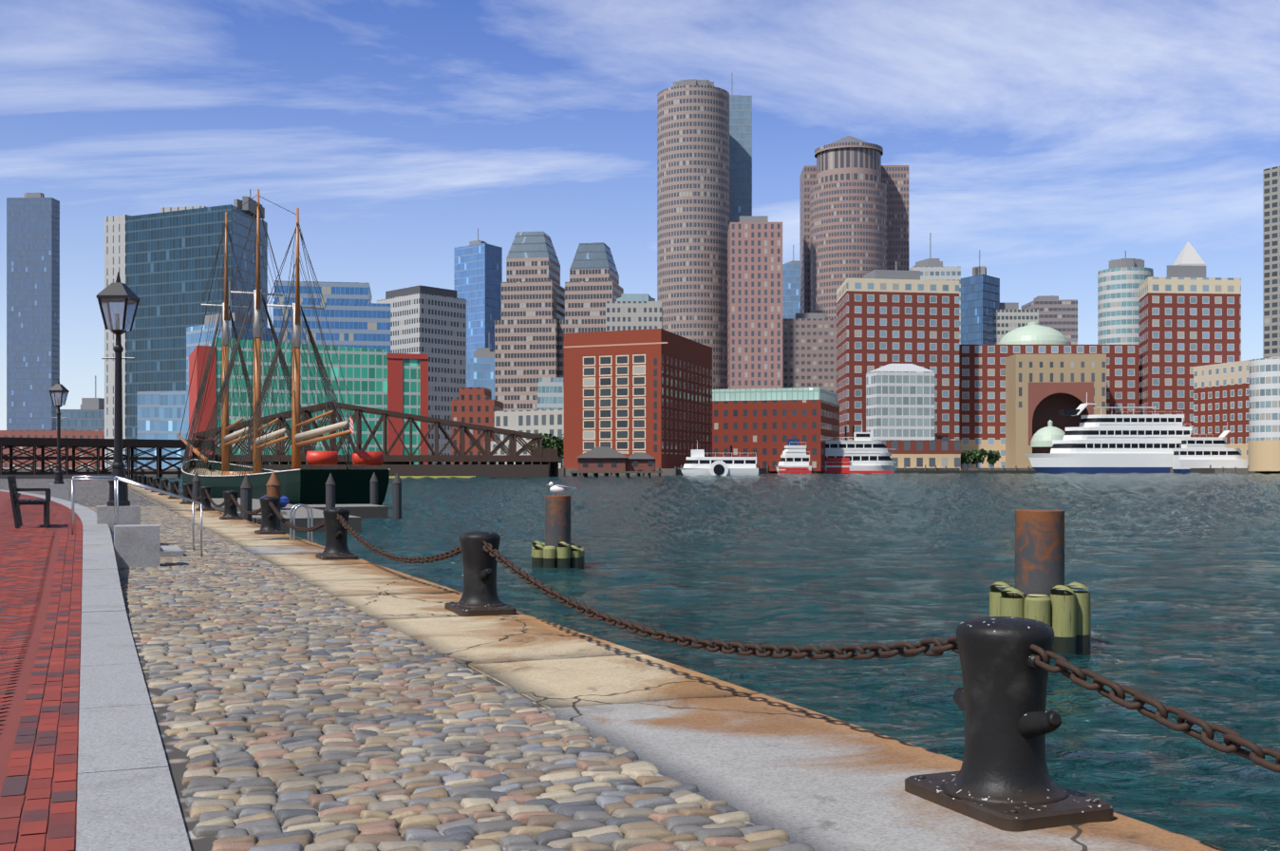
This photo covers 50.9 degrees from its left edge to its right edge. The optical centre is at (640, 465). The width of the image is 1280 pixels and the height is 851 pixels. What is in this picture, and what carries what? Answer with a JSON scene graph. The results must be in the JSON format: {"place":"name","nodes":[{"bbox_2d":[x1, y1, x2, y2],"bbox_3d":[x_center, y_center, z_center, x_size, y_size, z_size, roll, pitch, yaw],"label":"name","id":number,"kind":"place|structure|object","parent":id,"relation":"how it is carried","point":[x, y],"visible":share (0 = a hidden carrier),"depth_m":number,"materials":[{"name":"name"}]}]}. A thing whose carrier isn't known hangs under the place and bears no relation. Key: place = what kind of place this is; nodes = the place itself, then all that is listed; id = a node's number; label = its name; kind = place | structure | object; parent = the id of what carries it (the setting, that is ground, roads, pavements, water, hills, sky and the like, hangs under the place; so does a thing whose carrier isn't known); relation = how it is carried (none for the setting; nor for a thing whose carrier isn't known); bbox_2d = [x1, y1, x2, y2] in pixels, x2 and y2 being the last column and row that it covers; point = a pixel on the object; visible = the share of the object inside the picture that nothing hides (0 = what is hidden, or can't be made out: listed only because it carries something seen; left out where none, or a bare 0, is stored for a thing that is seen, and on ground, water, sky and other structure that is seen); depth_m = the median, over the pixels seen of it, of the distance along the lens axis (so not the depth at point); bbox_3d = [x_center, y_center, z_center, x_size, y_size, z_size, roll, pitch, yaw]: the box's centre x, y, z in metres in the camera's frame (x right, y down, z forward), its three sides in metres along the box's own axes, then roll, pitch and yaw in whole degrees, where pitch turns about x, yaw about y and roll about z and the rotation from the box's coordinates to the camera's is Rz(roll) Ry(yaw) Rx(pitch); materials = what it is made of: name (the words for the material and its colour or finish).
{"place":"outdoors","nodes":[
{"label":"outdoors","id":0,"kind":"place"},
{"bbox_2d":[0,490,82,850],"bbox_3d":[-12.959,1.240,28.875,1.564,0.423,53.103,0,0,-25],"label":"brick walkway","id":1,"kind":"structure","parent":0,"point":[35,816],"depth_m":9.21,"materials":[{"name":"red brick"}]},
{"bbox_2d":[7,475,50,527],"bbox_3d":[-10.388,0.600,22.872,0.629,0.869,1.400,0,0,-22],"label":"park bench","id":2,"kind":"object","parent":1,"relation":"on","point":[15,496],"visible":0.98,"depth_m":22.39,"materials":[{"name":"black metal"}]},
{"bbox_2d":[0,436,215,478],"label":"bridge","id":3,"kind":"structure","parent":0,"point":[73,443],"depth_m":242.12,"materials":[{"name":"black metal"}]},
{"bbox_2d":[0,473,726,708],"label":"quay","id":4,"kind":"structure","parent":0,"point":[35,476],"depth_m":178.54,"materials":[{"name":"grey"}]},
{"bbox_2d":[0,489,191,850],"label":"granite kerb","id":5,"kind":"structure","parent":4,"relation":"on","point":[126,799],"depth_m":7.18,"materials":[{"name":"grey stone"}]},
{"bbox_2d":[289,503,313,542],"bbox_3d":[-6.595,2.205,26.169,0.382,2.941,0.462,0,0,-22],"label":"quay ladder","id":6,"kind":"object","parent":4,"relation":"attached to","point":[306,506],"visible":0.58,"depth_m":26.02,"materials":[{"name":"silver metal"}]},
{"bbox_2d":[0,478,815,850],"bbox_3d":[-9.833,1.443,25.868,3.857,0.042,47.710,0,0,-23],"label":"cobble paving","id":7,"kind":"structure","parent":0,"point":[245,609],"depth_m":7.03,"materials":[{"name":"grey stone"}]},
{"bbox_2d":[48,379,69,500],"bbox_3d":[-23.421,-1.012,54.167,0.734,4.977,0.734,0,0,-21],"label":"lamp post","id":8,"kind":"object","parent":7,"relation":"on","point":[58,487],"visible":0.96,"depth_m":54.01,"materials":[{"name":"black metal"}]},
{"bbox_2d":[96,271,140,533],"bbox_3d":[-9.410,-1.012,24.250,0.734,4.977,0.734,0,0,-21],"label":"lamp post","id":9,"kind":"object","parent":7,"relation":"on","point":[118,300],"visible":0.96,"depth_m":24.11,"materials":[{"name":"black metal"}]},
{"bbox_2d":[71,475,202,556],"bbox_3d":[-8.221,0.802,21.928,1.931,1.288,1.736,0,0,-22],"label":"handrail","id":10,"kind":"object","parent":7,"relation":"on","point":[111,478],"visible":0.94,"depth_m":21.48,"materials":[{"name":"silver metal"}]},
{"bbox_2d":[111,524,183,569],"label":"granite step blocks","id":11,"kind":"structure","parent":7,"relation":"on","point":[136,545],"depth_m":19.15,"materials":[{"name":"grey stone"}]},
{"bbox_2d":[0,0,1279,430],"label":"sky","id":12,"kind":"structure","parent":0,"point":[1053,141],"materials":[{"name":"blue"}]},
{"bbox_2d":[2,467,1279,477],"bbox_3d":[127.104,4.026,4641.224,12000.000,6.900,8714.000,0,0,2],"label":"seawall","id":13,"kind":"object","parent":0,"point":[668,471],"depth_m":339.40,"materials":[{"name":"grey stone"}]},
{"bbox_2d":[6,192,59,430],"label":"skyscraper","id":14,"kind":"structure","parent":13,"relation":"on","point":[32,298],"depth_m":911.74,"materials":[{"name":"blue glass"}]},
{"bbox_2d":[0,430,104,467],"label":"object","id":15,"kind":"object","parent":13,"relation":"on","point":[87,434],"visible":0.2,"depth_m":526.50,"materials":[{"name":"red metal"}]},
{"bbox_2d":[56,375,104,430],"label":"building","id":16,"kind":"structure","parent":13,"relation":"on","point":[89,415],"depth_m":607.20,"materials":[{"name":"blue glass"}]},
{"bbox_2d":[137,390,188,468],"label":"building","id":17,"kind":"structure","parent":13,"relation":"on","point":[148,415],"depth_m":403.10,"materials":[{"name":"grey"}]},
{"bbox_2d":[159,391,188,468],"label":"blue building","id":18,"kind":"structure","parent":13,"relation":"on","point":[172,406],"depth_m":394.47,"materials":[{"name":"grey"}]},
{"bbox_2d":[104,204,265,467],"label":"office building","id":19,"kind":"structure","parent":13,"relation":"on","point":[161,263],"depth_m":489.87,"materials":[{"name":"blue glass"}]},
{"bbox_2d":[231,188,267,327],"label":"office building","id":20,"kind":"structure","parent":19,"relation":"attached to","point":[242,216],"depth_m":487.46,"materials":[{"name":"glass"}]},
{"bbox_2d":[186,281,272,390],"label":"office building","id":21,"kind":"structure","parent":13,"relation":"on","point":[193,335],"depth_m":414.32,"materials":[{"name":"grey"}]},
{"bbox_2d":[188,337,428,464],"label":"hotel building","id":22,"kind":"structure","parent":13,"relation":"on","point":[378,379],"depth_m":312.62,"materials":[{"name":"green glass"}]},
{"bbox_2d":[273,280,390,353],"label":"office building","id":23,"kind":"structure","parent":13,"relation":"on","point":[355,316],"depth_m":439.55,"materials":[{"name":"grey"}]},
{"bbox_2d":[376,284,466,464],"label":"white building","id":24,"kind":"structure","parent":13,"relation":"on","point":[430,322],"depth_m":523.91,"materials":[{"name":"grey"}]},
{"bbox_2d":[451,387,503,464],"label":"brick building","id":25,"kind":"structure","parent":13,"relation":"on","point":[478,405],"depth_m":403.55,"materials":[{"name":"red brick"}]},
{"bbox_2d":[453,228,502,387],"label":"skyscraper","id":26,"kind":"structure","parent":13,"relation":"on","point":[478,272],"depth_m":708.87,"materials":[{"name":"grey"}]},
{"bbox_2d":[467,332,494,399],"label":"blue building","id":27,"kind":"structure","parent":13,"relation":"on","point":[480,368],"depth_m":642.33,"materials":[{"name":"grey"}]},
{"bbox_2d":[487,408,564,468],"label":"building","id":28,"kind":"structure","parent":13,"relation":"on","point":[548,422],"depth_m":387.93,"materials":[{"name":"beige"}]},
{"bbox_2d":[494,231,564,411],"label":"stepped tower","id":29,"kind":"structure","parent":13,"relation":"on","point":[527,329],"depth_m":623.05,"materials":[{"name":"grey concrete"}]},
{"bbox_2d":[527,432,561,463],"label":"tree","id":30,"kind":"object","parent":13,"relation":"on","point":[544,440],"visible":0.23,"depth_m":350.62,"materials":[{"name":"green plant"}]},
{"bbox_2d":[536,376,564,409],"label":"building","id":31,"kind":"structure","parent":13,"relation":"on","point":[550,392],"depth_m":474.11,"materials":[{"name":"white"}]},
{"bbox_2d":[545,433,564,468],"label":"tree","id":32,"kind":"object","parent":13,"relation":"on","point":[556,442],"visible":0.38,"depth_m":348.44,"materials":[{"name":"green plant"}]},
{"bbox_2d":[559,242,623,377],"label":"stepped tower","id":33,"kind":"structure","parent":13,"relation":"on","point":[592,287],"depth_m":623.18,"materials":[{"name":"grey concrete"}]},
{"bbox_2d":[605,293,662,331],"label":"building block","id":34,"kind":"structure","parent":13,"relation":"on","point":[628,311],"depth_m":560.31,"materials":[{"name":"beige concrete"}]},
{"bbox_2d":[564,328,712,468],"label":"brick building","id":35,"kind":"structure","parent":13,"relation":"on","point":[609,398],"depth_m":337.80,"materials":[{"name":"red brick"}]},
{"bbox_2d":[564,341,667,451],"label":"building openings","id":36,"kind":"object","parent":35,"relation":"attached to","point":[655,404],"visible":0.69,"depth_m":330.75,"materials":[{"name":"red brick"}]},
{"bbox_2d":[657,78,729,389],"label":"skyscraper","id":37,"kind":"structure","parent":13,"relation":"on","point":[692,172],"depth_m":651.80,"materials":[{"name":"pink"}]},
{"bbox_2d":[729,73,752,223],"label":"skyscraper","id":38,"kind":"structure","parent":13,"relation":"on","point":[740,155],"depth_m":688.81,"materials":[{"name":"blue glass"}]},
{"bbox_2d":[727,215,782,389],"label":"skyscraper","id":39,"kind":"structure","parent":13,"relation":"on","point":[754,301],"depth_m":620.75,"materials":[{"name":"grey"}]},
{"bbox_2d":[712,387,839,470],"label":"brick building","id":40,"kind":"structure","parent":13,"relation":"on","point":[764,424],"depth_m":405.78,"materials":[{"name":"red brick"}]},
{"bbox_2d":[782,244,799,318],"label":"skyscraper","id":41,"kind":"structure","parent":13,"relation":"on","point":[790,289],"depth_m":817.76,"materials":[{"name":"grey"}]},
{"bbox_2d":[782,312,836,393],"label":"office building","id":42,"kind":"structure","parent":13,"relation":"on","point":[809,349],"depth_m":697.82,"materials":[{"name":"grey"}]},
{"bbox_2d":[810,135,886,318],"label":"skyscraper","id":43,"kind":"structure","parent":13,"relation":"on","point":[849,215],"depth_m":721.11,"materials":[{"name":"pink"}]},
{"bbox_2d":[799,165,909,313],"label":"building slab","id":44,"kind":"structure","parent":13,"relation":"on","point":[895,178],"depth_m":748.43,"materials":[{"name":"pink"}]},
{"bbox_2d":[836,261,959,440],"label":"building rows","id":45,"kind":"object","parent":13,"relation":"on","point":[884,317],"visible":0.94,"depth_m":472.24,"materials":[{"name":"red brick"}]},
{"bbox_2d":[884,440,960,470],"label":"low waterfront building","id":46,"kind":"structure","parent":13,"relation":"on","point":[921,454],"depth_m":447.87,"materials":[{"name":"grey"}]},
{"bbox_2d":[865,363,934,440],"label":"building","id":47,"kind":"structure","parent":46,"relation":"on","point":[899,402],"depth_m":451.38,"materials":[{"name":"grey"}]},
{"bbox_2d":[908,232,960,344],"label":"building","id":48,"kind":"structure","parent":13,"relation":"on","point":[931,269],"depth_m":596.60,"materials":[{"name":"grey concrete"}]},
{"bbox_2d":[960,449,972,468],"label":"tree","id":49,"kind":"object","parent":13,"relation":"on","point":[965,456],"visible":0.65,"depth_m":455.27,"materials":[{"name":"green plant"}]},
{"bbox_2d":[966,448,987,468],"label":"tree","id":50,"kind":"object","parent":13,"relation":"on","point":[974,456],"visible":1,"depth_m":454.92,"materials":[{"name":"green plant"}]},
{"bbox_2d":[960,249,999,344],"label":"skyscraper","id":51,"kind":"structure","parent":13,"relation":"on","point":[980,295],"depth_m":652.49,"materials":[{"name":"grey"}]},
{"bbox_2d":[985,450,1001,468],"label":"tree","id":52,"kind":"object","parent":13,"relation":"on","point":[992,458],"visible":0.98,"depth_m":455.20,"materials":[{"name":"green plant"}]},
{"bbox_2d":[994,302,1038,344],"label":"striped building","id":53,"kind":"structure","parent":13,"relation":"on","point":[1008,317],"depth_m":655.30,"materials":[{"name":"grey concrete"}]},
{"bbox_2d":[959,344,1138,467],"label":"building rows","id":54,"kind":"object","parent":13,"relation":"on","point":[982,396],"visible":0.47,"depth_m":485.03,"materials":[{"name":"red brick"}]},
{"bbox_2d":[998,321,1068,344],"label":"dome","id":55,"kind":"structure","parent":54,"relation":"attached to","point":[1032,332],"depth_m":504.64,"materials":[{"name":"green metal"}]},
{"bbox_2d":[1021,295,1077,344],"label":"brown building","id":56,"kind":"structure","parent":13,"relation":"on","point":[1056,313],"depth_m":753.81,"materials":[{"name":"grey concrete"}]},
{"bbox_2d":[1005,354,1106,468],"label":"portal arch","id":57,"kind":"structure","parent":13,"relation":"on","point":[1023,371],"depth_m":470.47,"materials":[{"name":"beige stone"}]},
{"bbox_2d":[1028,381,1093,445],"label":"archway","id":58,"kind":"object","parent":57,"relation":"attached to","point":[1038,392],"visible":0.9,"depth_m":470.10,"materials":[{"name":"red brick"}]},
{"bbox_2d":[1097,250,1153,344],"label":"round tower building","id":59,"kind":"structure","parent":13,"relation":"on","point":[1120,280],"depth_m":556.82,"materials":[{"name":"grey"}]},
{"bbox_2d":[1173,241,1204,265],"bbox_3d":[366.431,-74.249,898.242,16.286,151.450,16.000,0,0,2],"label":"pyramid roof","id":60,"kind":"structure","parent":13,"relation":"on","point":[1189,255],"depth_m":892.77,"materials":[{"name":"grey stone"}]},
{"bbox_2d":[1138,264,1241,436],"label":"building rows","id":61,"kind":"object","parent":13,"relation":"on","point":[1189,318],"visible":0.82,"depth_m":474.65,"materials":[{"name":"red brick"}]},
{"bbox_2d":[1193,356,1279,459],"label":"building","id":62,"kind":"structure","parent":13,"relation":"on","point":[1221,398],"depth_m":457.31,"materials":[{"name":"brick"},{"name":"stone"},{"name":"glass"}]},
{"bbox_2d":[1248,440,1279,470],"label":"building base","id":63,"kind":"object","parent":13,"relation":"on","point":[1264,455],"visible":1,"depth_m":399.85,"materials":[{"name":"beige stone"}]},
{"bbox_2d":[1249,357,1279,440],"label":"building","id":64,"kind":"structure","parent":13,"relation":"on","point":[1264,399],"depth_m":399.90,"materials":[{"name":"white concrete"}]},
{"bbox_2d":[1262,166,1279,357],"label":"skyscraper","id":65,"kind":"structure","parent":13,"relation":"on","point":[1271,262],"depth_m":534.94,"materials":[{"name":"grey concrete"}]},
{"bbox_2d":[127,483,1227,850],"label":"stone quay edge","id":66,"kind":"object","parent":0,"point":[817,781],"depth_m":7.40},
{"bbox_2d":[157,479,168,494],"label":"bollard","id":67,"kind":"object","parent":66,"relation":"on","point":[162,487],"visible":0.73,"depth_m":66.99,"materials":[{"name":"metal"}]},
{"bbox_2d":[167,480,179,498],"bbox_3d":[-20.603,1.064,59.474,0.550,0.824,0.780,0,0,-22],"label":"bollard","id":68,"kind":"object","parent":66,"relation":"on","point":[173,490],"visible":0.62,"depth_m":59.31,"materials":[{"name":"metal"}]},
{"bbox_2d":[179,483,195,504],"bbox_3d":[-17.436,1.064,51.802,0.550,0.824,0.780,0,0,-22],"label":"bollard","id":69,"kind":"object","parent":66,"relation":"on","point":[186,493],"visible":0.83,"depth_m":51.64,"materials":[{"name":"metal"}]},
{"bbox_2d":[195,486,215,510],"bbox_3d":[-14.269,1.064,44.130,0.550,0.824,0.780,0,0,-22],"label":"bollard","id":70,"kind":"object","parent":66,"relation":"on","point":[205,502],"visible":0.94,"depth_m":43.97,"materials":[{"name":"metal"}]},
{"bbox_2d":[205,489,224,507],"bbox_3d":[-12.686,0.984,40.294,0.085,0.491,8.057,0,0,-22],"label":"chain","id":71,"kind":"object","parent":70,"relation":"hanging from","point":[213,502],"visible":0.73,"depth_m":41.38,"materials":[{"name":"brown metal"}]},
{"bbox_2d":[219,489,242,519],"bbox_3d":[-11.102,1.064,36.457,0.550,0.824,0.780,0,0,-22],"label":"bollard","id":72,"kind":"object","parent":66,"relation":"on","point":[230,509],"visible":0.96,"depth_m":36.30,"materials":[{"name":"metal"}]},
{"bbox_2d":[229,493,261,514],"bbox_3d":[-9.519,0.951,32.622,0.086,0.432,8.058,0,0,-22],"label":"chain","id":73,"kind":"object","parent":72,"relation":"hanging from","point":[258,510],"visible":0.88,"depth_m":33.34,"materials":[{"name":"brown metal"}]},
{"bbox_2d":[254,496,284,534],"bbox_3d":[-7.935,1.064,28.785,0.550,0.824,0.780,0,0,-22],"label":"bollard","id":74,"kind":"object","parent":66,"relation":"on","point":[269,521],"visible":0.94,"depth_m":28.62,"materials":[{"name":"metal"}]},
{"bbox_2d":[268,501,324,531],"bbox_3d":[-6.352,0.973,24.950,0.086,0.467,8.056,0,0,-22],"label":"chain","id":75,"kind":"object","parent":74,"relation":"hanging from","point":[289,524],"visible":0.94,"depth_m":25.33,"materials":[{"name":"brown metal"}]},
{"bbox_2d":[315,507,357,560],"bbox_3d":[-4.768,1.064,21.113,0.550,0.824,0.780,0,0,-22],"label":"bollard","id":76,"kind":"object","parent":66,"relation":"on","point":[336,540],"visible":0.96,"depth_m":20.95,"materials":[{"name":"metal"}]},
{"bbox_2d":[337,513,461,564],"bbox_3d":[-3.185,0.970,17.277,0.086,0.470,8.063,0,0,-22],"label":"chain","id":77,"kind":"object","parent":76,"relation":"hanging from","point":[419,559],"visible":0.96,"depth_m":16.86,"materials":[{"name":"brown metal"}]},
{"bbox_2d":[444,530,516,616],"bbox_3d":[-1.601,1.064,13.441,0.550,0.824,0.780,0,0,-22],"label":"bollard","id":78,"kind":"object","parent":66,"relation":"on","point":[480,596],"visible":0.94,"depth_m":13.28,"materials":[{"name":"metal"}]},
{"bbox_2d":[483,541,959,659],"bbox_3d":[-0.018,0.968,9.605,0.085,0.472,8.063,0,0,-22],"label":"chain","id":79,"kind":"object","parent":78,"relation":"hanging from","point":[938,648],"visible":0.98,"depth_m":7.93,"materials":[{"name":"brown metal"}]},
{"bbox_2d":[904,616,1113,831],"bbox_3d":[1.566,1.064,5.769,0.550,0.824,0.780,0,0,-22],"label":"bollard","id":80,"kind":"object","parent":66,"relation":"on","point":[1002,779],"visible":0.96,"depth_m":5.61,"materials":[{"name":"metal"}]},
{"bbox_2d":[1029,643,1279,772],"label":"chain","id":81,"kind":"object","parent":80,"relation":"hanging from","point":[1234,741],"visible":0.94,"depth_m":4.91,"materials":[{"name":"brown metal"}]},
{"bbox_2d":[126,471,1279,850],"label":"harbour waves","id":82,"kind":"object","parent":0,"point":[1178,574],"depth_m":25.02,"materials":[{"name":"teal liquid"}]},
{"bbox_2d":[389,475,475,478],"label":"seawall","id":83,"kind":"object","parent":82,"relation":"on","point":[392,477],"visible":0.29,"depth_m":258.04,"materials":[{"name":"yellow"}]},
{"bbox_2d":[679,440,758,476],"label":"boat","id":84,"kind":"object","parent":82,"relation":"on","point":[698,462],"visible":0.96,"depth_m":318.32,"materials":[{"name":"white"}]},
{"bbox_2d":[895,468,1214,473],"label":"wharf pontoons","id":85,"kind":"object","parent":82,"relation":"on","point":[1204,470],"visible":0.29,"depth_m":430.80,"materials":[{"name":"grey"}]},
{"bbox_2d":[1030,419,1064,447],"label":"domed pavilion","id":86,"kind":"structure","parent":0,"point":[1044,437],"depth_m":458.26,"materials":[{"name":"green metal"}]},
{"label":"harbour water","id":87,"kind":"structure","parent":0,"visible":0},
{"bbox_2d":[266,485,280,528],"bbox_3d":[-10.981,3.526,40.281,0.400,5.900,0.400,0,0,2],"label":"pile dolphin","id":88,"kind":"object","parent":87,"relation":"in","point":[272,489],"visible":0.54,"depth_m":40.13,"materials":[{"name":"metal"}]},
{"bbox_2d":[264,471,283,506],"bbox_3d":[-10.981,0.691,40.281,0.600,1.030,0.520,0,0,2],"label":"dolphin pile cap","id":89,"kind":"object","parent":88,"relation":"attached to","point":[272,480],"visible":0.81,"depth_m":40.16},
{"bbox_2d":[176,188,389,505],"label":"schooner","id":90,"kind":"object","parent":87,"relation":"on","point":[303,486],"visible":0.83,"depth_m":75.58,"materials":[{"name":"green"}]},
{"bbox_2d":[191,470,401,532],"bbox_3d":[-15.219,3.376,59.197,8.403,6.200,30.370,0,0,-19],"label":"floating dock","id":91,"kind":"object","parent":87,"relation":"on","point":[247,501],"visible":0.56,"depth_m":52.96,"materials":[{"name":"grey concrete"}]},
{"bbox_2d":[192,461,558,477],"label":"bridge pier fenders","id":92,"kind":"object","parent":87,"relation":"in","point":[509,469],"depth_m":264.56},
{"bbox_2d":[192,401,561,461],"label":"truss bridge","id":93,"kind":"structure","parent":92,"relation":"on","point":[540,453],"depth_m":266.63,"materials":[{"name":"metal"}]},
{"bbox_2d":[531,495,584,568],"bbox_3d":[-1.823,3.566,29.837,1.178,5.820,1.177,0,0,2],"label":"pile dolphin","id":94,"kind":"object","parent":87,"relation":"in","point":[555,549],"visible":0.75,"depth_m":29.54,"materials":[{"name":"metal"}]},
{"bbox_2d":[546,481,576,495],"bbox_3d":[-1.746,0.501,29.823,0.652,0.310,0.180,0,0,2],"label":"seagull","id":95,"kind":"object","parent":94,"relation":"on","point":[557,489],"visible":1,"depth_m":29.76,"materials":[{"name":"white"}]},
{"bbox_2d":[569,446,662,477],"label":"tender house","id":96,"kind":"structure","parent":87,"relation":"in","point":[606,461],"depth_m":268.35,"materials":[{"name":"red"}]},
{"bbox_2d":[12,464,1275,476],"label":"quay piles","id":97,"kind":"object","parent":87,"relation":"in","point":[85,469],"visible":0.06,"depth_m":401.53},
{"bbox_2d":[774,438,811,473],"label":"tour boat","id":98,"kind":"object","parent":87,"relation":"on","point":[795,459],"visible":0.94,"depth_m":401.68,"materials":[{"name":"white"}]},
{"bbox_2d":[811,426,895,473],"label":"ferry","id":99,"kind":"object","parent":87,"relation":"on","point":[862,452],"visible":0.83,"depth_m":409.14,"materials":[{"name":"white metal"}]},
{"bbox_2d":[989,508,1091,655],"bbox_3d":[4.857,3.506,16.348,1.178,5.940,1.177,0,0,2],"label":"pile dolphin","id":100,"kind":"object","parent":87,"relation":"in","point":[1041,592],"visible":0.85,"depth_m":16.05,"materials":[{"name":"metal"}]},
{"bbox_2d":[1024,392,1192,473],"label":"cruise ship","id":101,"kind":"object","parent":87,"relation":"on","point":[1125,443],"visible":0.96,"depth_m":436.60,"materials":[{"name":"white metal"}]},
{"bbox_2d":[1172,430,1248,473],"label":"ferry boat","id":102,"kind":"object","parent":87,"relation":"on","point":[1202,452],"visible":0.71,"depth_m":427.99,"materials":[{"name":"white metal"}]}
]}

